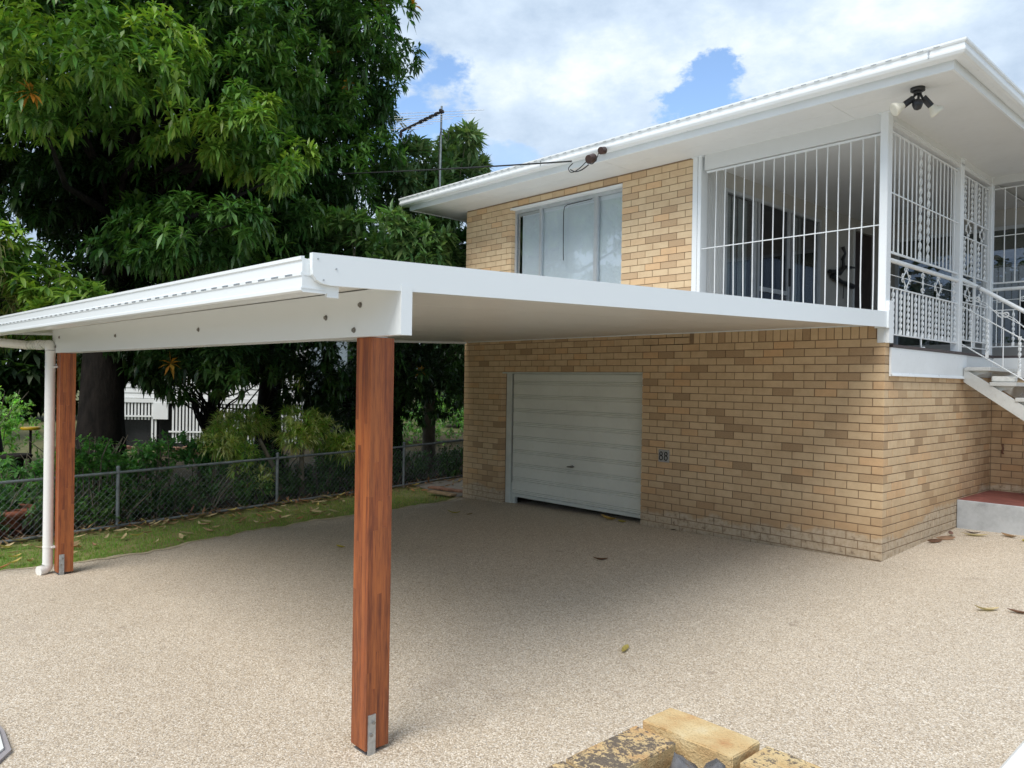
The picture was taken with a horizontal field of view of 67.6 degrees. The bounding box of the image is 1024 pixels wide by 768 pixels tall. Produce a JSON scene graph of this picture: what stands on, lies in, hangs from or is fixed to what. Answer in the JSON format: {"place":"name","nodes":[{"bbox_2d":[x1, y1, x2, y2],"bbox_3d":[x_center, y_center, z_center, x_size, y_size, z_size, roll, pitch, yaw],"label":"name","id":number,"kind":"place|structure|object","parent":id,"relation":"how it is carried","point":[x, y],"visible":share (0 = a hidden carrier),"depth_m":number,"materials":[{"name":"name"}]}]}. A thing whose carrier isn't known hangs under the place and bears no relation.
{"place":"outdoors","nodes":[
{"label":"outdoors","id":0,"kind":"place"},
{"bbox_2d":[0,726,10,762],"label":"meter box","id":1,"kind":"object","parent":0,"point":[5,749],"visible":1,"depth_m":3.94,"materials":[{"name":"plastic"}]},
{"bbox_2d":[0,477,461,570],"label":"lawn ground","id":2,"kind":"structure","parent":0,"point":[402,492],"depth_m":10.08,"materials":[{"name":"plant"}]},
{"bbox_2d":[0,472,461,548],"bbox_3d":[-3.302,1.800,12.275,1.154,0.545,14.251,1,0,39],"label":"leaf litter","id":3,"kind":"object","parent":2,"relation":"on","point":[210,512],"visible":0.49,"depth_m":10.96,"materials":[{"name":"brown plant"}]},
{"bbox_2d":[0,497,462,570],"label":"sand edge","id":4,"kind":"object","parent":2,"relation":"on","point":[179,545],"visible":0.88,"depth_m":9.04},
{"bbox_2d":[0,439,463,543],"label":"chain link fence","id":5,"kind":"object","parent":2,"relation":"on","point":[118,472],"visible":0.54,"depth_m":10.94,"materials":[{"name":"grey metal"}]},
{"bbox_2d":[427,490,456,496],"bbox_3d":[-1.167,1.809,12.692,0.550,0.030,0.140,2,3,38],"label":"board","id":6,"kind":"object","parent":2,"relation":"on","point":[441,493],"visible":1,"depth_m":12.66,"materials":[{"name":"beige wood"}]},
{"bbox_2d":[0,432,463,539],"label":"garden bed","id":7,"kind":"object","parent":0,"point":[231,500],"visible":0.08,"depth_m":14.96,"materials":[{"name":"plant"}]},
{"bbox_2d":[0,490,28,539],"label":"shrub","id":8,"kind":"object","parent":7,"relation":"on","point":[2,511],"visible":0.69,"depth_m":9.46,"materials":[{"name":"green plant"}]},
{"bbox_2d":[0,451,28,491],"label":"shrub","id":9,"kind":"object","parent":7,"relation":"on","point":[1,453],"visible":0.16,"depth_m":12.19,"materials":[{"name":"green plant"}]},
{"bbox_2d":[0,391,28,426],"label":"shrub","id":10,"kind":"object","parent":7,"relation":"on","point":[9,413],"visible":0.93,"depth_m":17.39,"materials":[{"name":"green plant"}]},
{"bbox_2d":[0,453,32,491],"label":"garden table","id":11,"kind":"object","parent":7,"relation":"on","point":[18,456],"visible":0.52,"depth_m":11.33,"materials":[{"name":"grey metal"}]},
{"bbox_2d":[0,486,36,537],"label":"terracotta pot","id":12,"kind":"object","parent":7,"relation":"on","point":[12,515],"visible":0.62,"depth_m":9.49,"materials":[{"name":"red ceramic"}]},
{"bbox_2d":[0,448,54,518],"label":"shrub","id":13,"kind":"object","parent":7,"relation":"on","point":[8,462],"visible":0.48,"depth_m":10.51,"materials":[{"name":"green plant"}]},
{"bbox_2d":[20,426,40,493],"bbox_3d":[-8.176,1.306,12.984,0.320,1.160,0.320,1,0,-43],"label":"bird feeder","id":14,"kind":"object","parent":7,"relation":"on","point":[30,428],"visible":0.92,"depth_m":12.97,"materials":[{"name":"wood"}]},
{"bbox_2d":[0,239,65,353],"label":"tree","id":15,"kind":"object","parent":7,"relation":"on","point":[13,308],"visible":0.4,"depth_m":8.53,"materials":[{"name":"green plant"}]},
{"bbox_2d":[0,0,93,493],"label":"mango tree","id":16,"kind":"object","parent":7,"relation":"on","point":[9,153],"visible":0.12,"depth_m":10.87,"materials":[{"name":"green plant"}]},
{"bbox_2d":[4,482,89,536],"bbox_3d":[-6.101,1.650,9.964,0.831,0.813,1.283,1,0,-2],"label":"shrub","id":17,"kind":"object","parent":7,"relation":"on","point":[39,500],"visible":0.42,"depth_m":9.78,"materials":[{"name":"green plant"}]},
{"bbox_2d":[0,195,115,355],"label":"young tree","id":18,"kind":"object","parent":7,"relation":"on","point":[32,293],"visible":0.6,"depth_m":8.58,"materials":[{"name":"green plant"}]},
{"bbox_2d":[20,434,129,523],"bbox_3d":[-5.896,1.316,10.603,1.078,1.272,1.302,1,0,18],"label":"shrub","id":19,"kind":"object","parent":7,"relation":"on","point":[105,457],"visible":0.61,"depth_m":10.48,"materials":[{"name":"green plant"}]},
{"bbox_2d":[28,434,127,504],"bbox_3d":[-6.475,1.345,11.611,1.420,1.190,1.219,1,0,-43],"label":"shrub","id":20,"kind":"object","parent":7,"relation":"on","point":[85,481],"visible":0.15,"depth_m":11.53,"materials":[{"name":"green plant"}]},
{"bbox_2d":[54,476,154,529],"bbox_3d":[-5.576,1.616,10.328,1.247,0.697,1.182,1,0,-36],"label":"shrub","id":21,"kind":"object","parent":7,"relation":"on","point":[110,506],"visible":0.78,"depth_m":10.27,"materials":[{"name":"green plant"}]},
{"bbox_2d":[100,437,195,508],"bbox_3d":[-5.913,1.395,11.950,1.095,1.087,1.704,1,0,8],"label":"shrub","id":22,"kind":"object","parent":7,"relation":"on","point":[135,478],"visible":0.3,"depth_m":11.92,"materials":[{"name":"green plant"}]},
{"bbox_2d":[55,445,249,453],"bbox_3d":[-8.998,1.651,19.447,4.666,0.127,1.328,1,0,1],"label":"rubble","id":23,"kind":"object","parent":7,"relation":"on","point":[129,447],"visible":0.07,"depth_m":19.45,"materials":[{"name":"brick"}]},
{"bbox_2d":[124,469,201,521],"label":"shrub","id":24,"kind":"object","parent":7,"relation":"on","point":[162,495],"visible":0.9,"depth_m":10.85,"materials":[{"name":"green plant"}]},
{"bbox_2d":[0,0,334,500],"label":"mango tree","id":25,"kind":"object","parent":7,"relation":"on","point":[143,69],"visible":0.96,"depth_m":10.84,"materials":[{"name":"green plant"}]},
{"bbox_2d":[113,430,225,508],"bbox_3d":[-5.356,1.327,11.855,1.721,1.237,0.904,1,0,-23],"label":"shrub","id":26,"kind":"object","parent":7,"relation":"on","point":[188,454],"visible":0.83,"depth_m":11.77,"materials":[{"name":"green plant"}]},
{"bbox_2d":[172,464,241,512],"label":"shrub","id":27,"kind":"object","parent":7,"relation":"on","point":[209,490],"visible":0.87,"depth_m":11.56,"materials":[{"name":"green plant"}]},
{"bbox_2d":[76,341,353,486],"bbox_3d":[-4.865,0.177,12.982,3.932,3.431,4.959,1,0,-43],"label":"mango tree","id":28,"kind":"object","parent":7,"relation":"on","point":[217,374],"visible":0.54,"depth_m":11.83,"materials":[{"name":"green plant"}]},
{"bbox_2d":[208,439,253,476],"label":"shrub","id":29,"kind":"object","parent":7,"relation":"on","point":[222,469],"visible":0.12,"depth_m":15.55,"materials":[{"name":"green plant"}]},
{"bbox_2d":[194,402,278,502],"bbox_3d":[-4.501,1.109,12.612,1.413,1.636,1.760,1,0,-12],"label":"variegated shrub","id":30,"kind":"object","parent":7,"relation":"on","point":[216,432],"visible":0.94,"depth_m":12.25,"materials":[{"name":"green plant"}]},
{"bbox_2d":[225,462,274,508],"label":"shrub","id":31,"kind":"object","parent":7,"relation":"on","point":[238,486],"visible":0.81,"depth_m":11.86,"materials":[{"name":"green plant"}]},
{"bbox_2d":[226,438,309,493],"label":"shrub","id":32,"kind":"object","parent":7,"relation":"on","point":[263,456],"visible":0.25,"depth_m":13.48,"materials":[{"name":"green plant"}]},
{"bbox_2d":[248,460,314,501],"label":"shrub","id":33,"kind":"object","parent":7,"relation":"on","point":[294,481],"visible":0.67,"depth_m":12.55,"materials":[{"name":"green plant"}]},
{"bbox_2d":[173,0,428,478],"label":"mango tree","id":34,"kind":"object","parent":7,"relation":"on","point":[314,201],"visible":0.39,"depth_m":13.43,"materials":[{"name":"green plant"}]},
{"bbox_2d":[258,376,355,498],"bbox_3d":[-3.327,0.884,13.037,1.909,2.084,1.320,1,0,-43],"label":"variegated shrub","id":35,"kind":"object","parent":7,"relation":"on","point":[306,431],"visible":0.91,"depth_m":12.75,"materials":[{"name":"green plant"}]},
{"bbox_2d":[295,458,346,496],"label":"shrub","id":36,"kind":"object","parent":7,"relation":"on","point":[326,482],"visible":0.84,"depth_m":13.16,"materials":[{"name":"green plant"}]},
{"bbox_2d":[308,429,355,487],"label":"shrub","id":37,"kind":"object","parent":7,"relation":"on","point":[327,460],"visible":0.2,"depth_m":13.67,"materials":[{"name":"green plant"}]},
{"bbox_2d":[313,435,354,470],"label":"shrub","id":38,"kind":"object","parent":7,"relation":"on","point":[331,459],"visible":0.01,"depth_m":15.84,"materials":[{"name":"green plant"}]},
{"bbox_2d":[327,456,394,491],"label":"shrub","id":39,"kind":"object","parent":7,"relation":"on","point":[352,476],"visible":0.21,"depth_m":13.43,"materials":[{"name":"green plant"}]},
{"bbox_2d":[268,341,464,476],"bbox_3d":[-1.954,-0.666,15.669,6.940,5.124,4.057,1,0,-43],"label":"dark tree","id":40,"kind":"object","parent":7,"relation":"on","point":[333,397],"visible":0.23,"depth_m":14.26,"materials":[{"name":"green plant"}]},
{"bbox_2d":[343,408,409,435],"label":"shrub","id":41,"kind":"object","parent":7,"relation":"on","point":[403,429],"visible":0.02,"depth_m":21.86,"materials":[{"name":"green plant"}]},
{"bbox_2d":[355,431,405,469],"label":"shrub","id":42,"kind":"object","parent":7,"relation":"on","point":[397,452],"visible":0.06,"depth_m":14.95,"materials":[{"name":"green plant"}]},
{"bbox_2d":[313,199,466,267],"bbox_3d":[-1.937,-0.543,12.939,2.792,4.870,2.727,1,0,-43],"label":"frangipani tree","id":43,"kind":"object","parent":7,"relation":"on","point":[423,239],"visible":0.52,"depth_m":12.15,"materials":[{"name":"green plant"}]},
{"bbox_2d":[392,449,419,485],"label":"shrub","id":44,"kind":"object","parent":7,"relation":"on","point":[394,468],"visible":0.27,"depth_m":14.26,"materials":[{"name":"green plant"}]},
{"bbox_2d":[395,448,437,481],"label":"shrub","id":45,"kind":"object","parent":7,"relation":"on","point":[416,470],"visible":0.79,"depth_m":14.84,"materials":[{"name":"green plant"}]},
{"bbox_2d":[354,117,492,470],"bbox_3d":[-1.735,-1.949,16.247,2.693,7.650,3.974,1,0,15],"label":"tree","id":46,"kind":"object","parent":7,"relation":"on","point":[457,152],"visible":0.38,"depth_m":15.60,"materials":[{"name":"green plant"}]},
{"bbox_2d":[402,392,463,444],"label":"shrub","id":47,"kind":"object","parent":7,"relation":"on","point":[411,426],"visible":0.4,"depth_m":21.91,"materials":[{"name":"green plant"}]},
{"bbox_2d":[431,445,462,476],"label":"shrub","id":48,"kind":"object","parent":7,"relation":"on","point":[444,460],"visible":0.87,"depth_m":15.23,"materials":[{"name":"green plant"}]},
{"bbox_2d":[441,393,463,437],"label":"shrub","id":49,"kind":"object","parent":7,"relation":"on","point":[460,417],"visible":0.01,"depth_m":21.51,"materials":[{"name":"green plant"}]},
{"bbox_2d":[448,442,463,471],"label":"shrub","id":50,"kind":"object","parent":7,"relation":"on","point":[460,452],"visible":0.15,"depth_m":15.93,"materials":[{"name":"green plant"}]},
{"bbox_2d":[0,390,639,543],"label":"ground","id":51,"kind":"structure","parent":0,"point":[24,434],"depth_m":26.56,"materials":[{"name":"green plant"}]},
{"bbox_2d":[0,386,43,452],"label":"shrub","id":52,"kind":"object","parent":51,"relation":"on","point":[8,428],"visible":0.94,"depth_m":18.28,"materials":[{"name":"green plant"}]},
{"bbox_2d":[0,282,463,428],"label":"distant trees","id":53,"kind":"object","parent":51,"relation":"on","point":[23,371],"depth_m":32.99,"materials":[{"name":"green plant"}]},
{"bbox_2d":[124,341,346,446],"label":"white house","id":54,"kind":"structure","parent":51,"relation":"on","point":[146,417],"depth_m":21.98,"materials":[{"name":"white wood"}]},
{"bbox_2d":[398,36,1023,561],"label":"brick house","id":55,"kind":"structure","parent":51,"relation":"on","point":[872,442],"depth_m":9.44,"materials":[{"name":"brick"}]},
{"bbox_2d":[394,106,476,217],"bbox_3d":[-1.244,-3.745,12.720,1.537,1.880,0.452,1,0,3],"label":"tv antenna","id":56,"kind":"object","parent":55,"relation":"attached to","point":[434,115],"visible":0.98,"depth_m":12.80,"materials":[{"name":"grey metal"}]},
{"bbox_2d":[510,183,622,283],"bbox_3d":[0.865,-1.825,11.040,0.432,1.875,2.345,1,0,-43],"label":"window","id":57,"kind":"structure","parent":55,"relation":"in","point":[593,227],"depth_m":10.91,"materials":[{"name":"glass"}]},
{"bbox_2d":[563,199,590,259],"bbox_3d":[0.917,-2.166,10.765,0.015,0.800,0.540,1,0,-44],"label":"cord","id":58,"kind":"object","parent":57,"relation":"attached to","point":[563,223],"visible":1,"depth_m":10.95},
{"bbox_2d":[512,374,642,517],"bbox_3d":[0.875,0.789,10.846,0.082,1.900,2.540,1,0,-43],"label":"roller door","id":59,"kind":"structure","parent":55,"relation":"in","point":[577,441],"depth_m":10.77,"materials":[{"name":"metal"}]},
{"bbox_2d":[568,146,606,172],"bbox_3d":[0.915,-2.737,9.358,0.135,0.256,0.550,1,0,-43],"label":"cable connector","id":60,"kind":"object","parent":55,"relation":"attached to","point":[591,158],"visible":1,"depth_m":9.27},
{"bbox_2d":[315,160,571,174],"bbox_3d":[-7.655,-4.817,16.748,22.246,3.821,0.020,1,0,41],"label":"service cable","id":61,"kind":"object","parent":60,"relation":"attached to","point":[452,168],"visible":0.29,"depth_m":10.79,"materials":[{"name":"black rubber"}]},
{"bbox_2d":[658,449,668,462],"bbox_3d":[1.899,0.901,9.578,0.026,0.155,0.157,1,0,-43],"label":"house number","id":62,"kind":"object","parent":55,"relation":"attached to","point":[663,455],"visible":1,"depth_m":9.57,"materials":[{"name":"black metal"}]},
{"bbox_2d":[696,188,821,303],"bbox_3d":[3.452,-1.471,10.748,3.000,2.310,0.640,1,0,-43],"label":"sliding door","id":63,"kind":"structure","parent":55,"relation":"in","point":[748,201],"depth_m":10.59,"materials":[{"name":"glass"}]},
{"bbox_2d":[702,133,880,309],"bbox_3d":[3.011,-1.512,8.492,0.025,2.072,2.087,1,0,-43],"label":"security screen","id":64,"kind":"object","parent":55,"relation":"attached to","point":[798,152],"visible":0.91,"depth_m":8.33,"materials":[{"name":"white metal"}]},
{"bbox_2d":[828,246,855,298],"bbox_3d":[5.122,-1.719,11.834,0.883,0.832,0.115,1,0,-43],"label":"wall ornament","id":65,"kind":"object","parent":55,"relation":"attached to","point":[833,273],"depth_m":11.82,"materials":[{"name":"black plastic"}]},
{"bbox_2d":[854,232,871,308],"bbox_3d":[5.707,-1.416,12.508,0.660,2.060,0.035,1,0,-43],"label":"front door","id":66,"kind":"structure","parent":55,"relation":"in","point":[866,240],"depth_m":12.52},
{"bbox_2d":[890,85,943,117],"bbox_3d":[3.726,-2.590,7.038,0.474,0.269,0.140,1,0,0],"label":"floodlight","id":67,"kind":"object","parent":55,"relation":"attached to","point":[896,109],"visible":1,"depth_m":7.02,"materials":[{"name":"black plastic"}]},
{"bbox_2d":[890,258,958,347],"bbox_3d":[4.555,-0.834,8.450,2.111,0.888,0.061,1,0,-43],"label":"porch railing","id":68,"kind":"object","parent":55,"relation":"on","point":[936,298],"visible":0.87,"depth_m":8.43,"materials":[{"name":"white metal"}]},
{"bbox_2d":[891,131,958,273],"bbox_3d":[4.576,-1.944,8.458,2.090,1.241,0.034,1,0,-43],"label":"security screen","id":69,"kind":"object","parent":55,"relation":"attached to","point":[930,155],"visible":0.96,"depth_m":8.42,"materials":[{"name":"white metal"}]},
{"bbox_2d":[894,224,1023,345],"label":"railing","id":70,"kind":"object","parent":55,"relation":"in","point":[915,275],"depth_m":11.80,"materials":[{"name":"metal"}]},
{"bbox_2d":[962,175,989,349],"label":"porch gate","id":71,"kind":"structure","parent":55,"relation":"attached to","point":[976,195],"depth_m":9.63,"materials":[{"name":"white metal"}]},
{"bbox_2d":[962,278,1023,380],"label":"stair railing","id":72,"kind":"object","parent":55,"relation":"attached to","point":[996,296],"visible":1,"depth_m":8.98,"materials":[{"name":"white metal"}]},
{"bbox_2d":[992,286,1023,346],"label":"porch railing","id":73,"kind":"object","parent":55,"relation":"attached to","point":[1020,288],"visible":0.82,"depth_m":9.88,"materials":[{"name":"white metal"}]},
{"bbox_2d":[993,185,1023,283],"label":"security screen","id":74,"kind":"object","parent":55,"relation":"attached to","point":[1004,235],"visible":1,"depth_m":9.90,"materials":[{"name":"white metal"}]},
{"bbox_2d":[1018,299,1023,329],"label":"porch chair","id":75,"kind":"object","parent":55,"relation":"on","point":[1022,316],"visible":0.69,"depth_m":10.29,"materials":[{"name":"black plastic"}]},
{"bbox_2d":[414,477,462,496],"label":"side path","id":76,"kind":"structure","parent":0,"point":[456,485],"depth_m":13.89,"materials":[{"name":"concrete"}]},
{"bbox_2d":[427,486,462,492],"bbox_3d":[-1.089,1.806,13.107,0.800,0.030,0.140,2,3,31],"label":"board","id":77,"kind":"object","parent":76,"relation":"on","point":[445,489],"visible":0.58,"depth_m":13.11,"materials":[{"name":"wood"}]},
{"bbox_2d":[0,498,1023,767],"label":"driveway","id":78,"kind":"structure","parent":0,"point":[516,628],"depth_m":5.39,"materials":[{"name":"beige gravel"}]},
{"bbox_2d":[0,252,889,755],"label":"carport","id":79,"kind":"object","parent":78,"relation":"on","point":[374,308],"visible":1,"depth_m":4.43,"materials":[{"name":"white metal"}]},
{"bbox_2d":[0,338,57,575],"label":"downpipe","id":80,"kind":"object","parent":79,"relation":"attached to","point":[46,566],"visible":1,"depth_m":7.60,"materials":[{"name":"white plastic"}]},
{"bbox_2d":[601,514,615,519],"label":"fallen leaf","id":81,"kind":"object","parent":78,"relation":"on","point":[607,517],"visible":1,"depth_m":10.23,"materials":[{"name":"brown plant"}]},
{"bbox_2d":[622,644,628,651],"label":"fallen leaf","id":82,"kind":"object","parent":78,"relation":"on","point":[625,647],"visible":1,"depth_m":5.33,"materials":[{"name":"yellow plant"}]},
{"bbox_2d":[548,708,821,767],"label":"letterbox pillar","id":83,"kind":"structure","parent":78,"relation":"on","point":[658,740],"depth_m":1.62,"materials":[{"name":"brick"}]},
{"bbox_2d":[670,752,725,767],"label":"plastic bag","id":84,"kind":"object","parent":83,"relation":"in","point":[679,761],"visible":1,"depth_m":1.56,"materials":[{"name":"grey plastic"}]},
{"bbox_2d":[927,539,941,542],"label":"fallen leaf","id":85,"kind":"object","parent":78,"relation":"on","point":[934,540],"visible":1,"depth_m":8.44,"materials":[{"name":"brown plant"}]},
{"bbox_2d":[935,536,955,539],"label":"fallen leaf","id":86,"kind":"object","parent":78,"relation":"on","point":[945,537],"visible":0.98,"depth_m":8.55,"materials":[{"name":"brown plant"}]},
{"bbox_2d":[961,532,987,535],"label":"fallen leaf","id":87,"kind":"object","parent":78,"relation":"on","point":[976,534],"visible":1,"depth_m":8.69,"materials":[{"name":"beige plant"}]},
{"bbox_2d":[975,605,998,609],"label":"fallen leaf","id":88,"kind":"object","parent":78,"relation":"on","point":[990,608],"visible":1,"depth_m":6.02,"materials":[{"name":"yellow plant"}]},
{"bbox_2d":[956,490,1023,535],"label":"landing slab","id":89,"kind":"structure","parent":78,"relation":"on","point":[995,511],"depth_m":8.96,"materials":[{"name":"concrete"}]},
{"bbox_2d":[964,367,1023,420],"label":"stairs","id":90,"kind":"structure","parent":89,"relation":"on","point":[991,390],"depth_m":9.02,"materials":[{"name":"grey paint"}]},
{"bbox_2d":[1007,608,1023,613],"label":"fallen leaf","id":91,"kind":"object","parent":78,"relation":"on","point":[1018,611],"visible":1,"depth_m":5.95,"materials":[{"name":"brown plant"}]},
{"bbox_2d":[0,0,1023,377],"label":"sky","id":92,"kind":"structure","parent":0,"point":[542,78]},
{"bbox_2d":[991,376,1016,381],"bbox_3d":[5.785,-0.056,8.991,0.120,0.067,0.240,1,0,-43],"label":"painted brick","id":93,"kind":"object","parent":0,"point":[1004,379],"visible":0.92,"depth_m":8.94,"materials":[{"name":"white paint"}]},
{"bbox_2d":[1000,741,1023,767],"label":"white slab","id":94,"kind":"structure","parent":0,"point":[1015,759],"depth_m":3.56,"materials":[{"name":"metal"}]}
]}

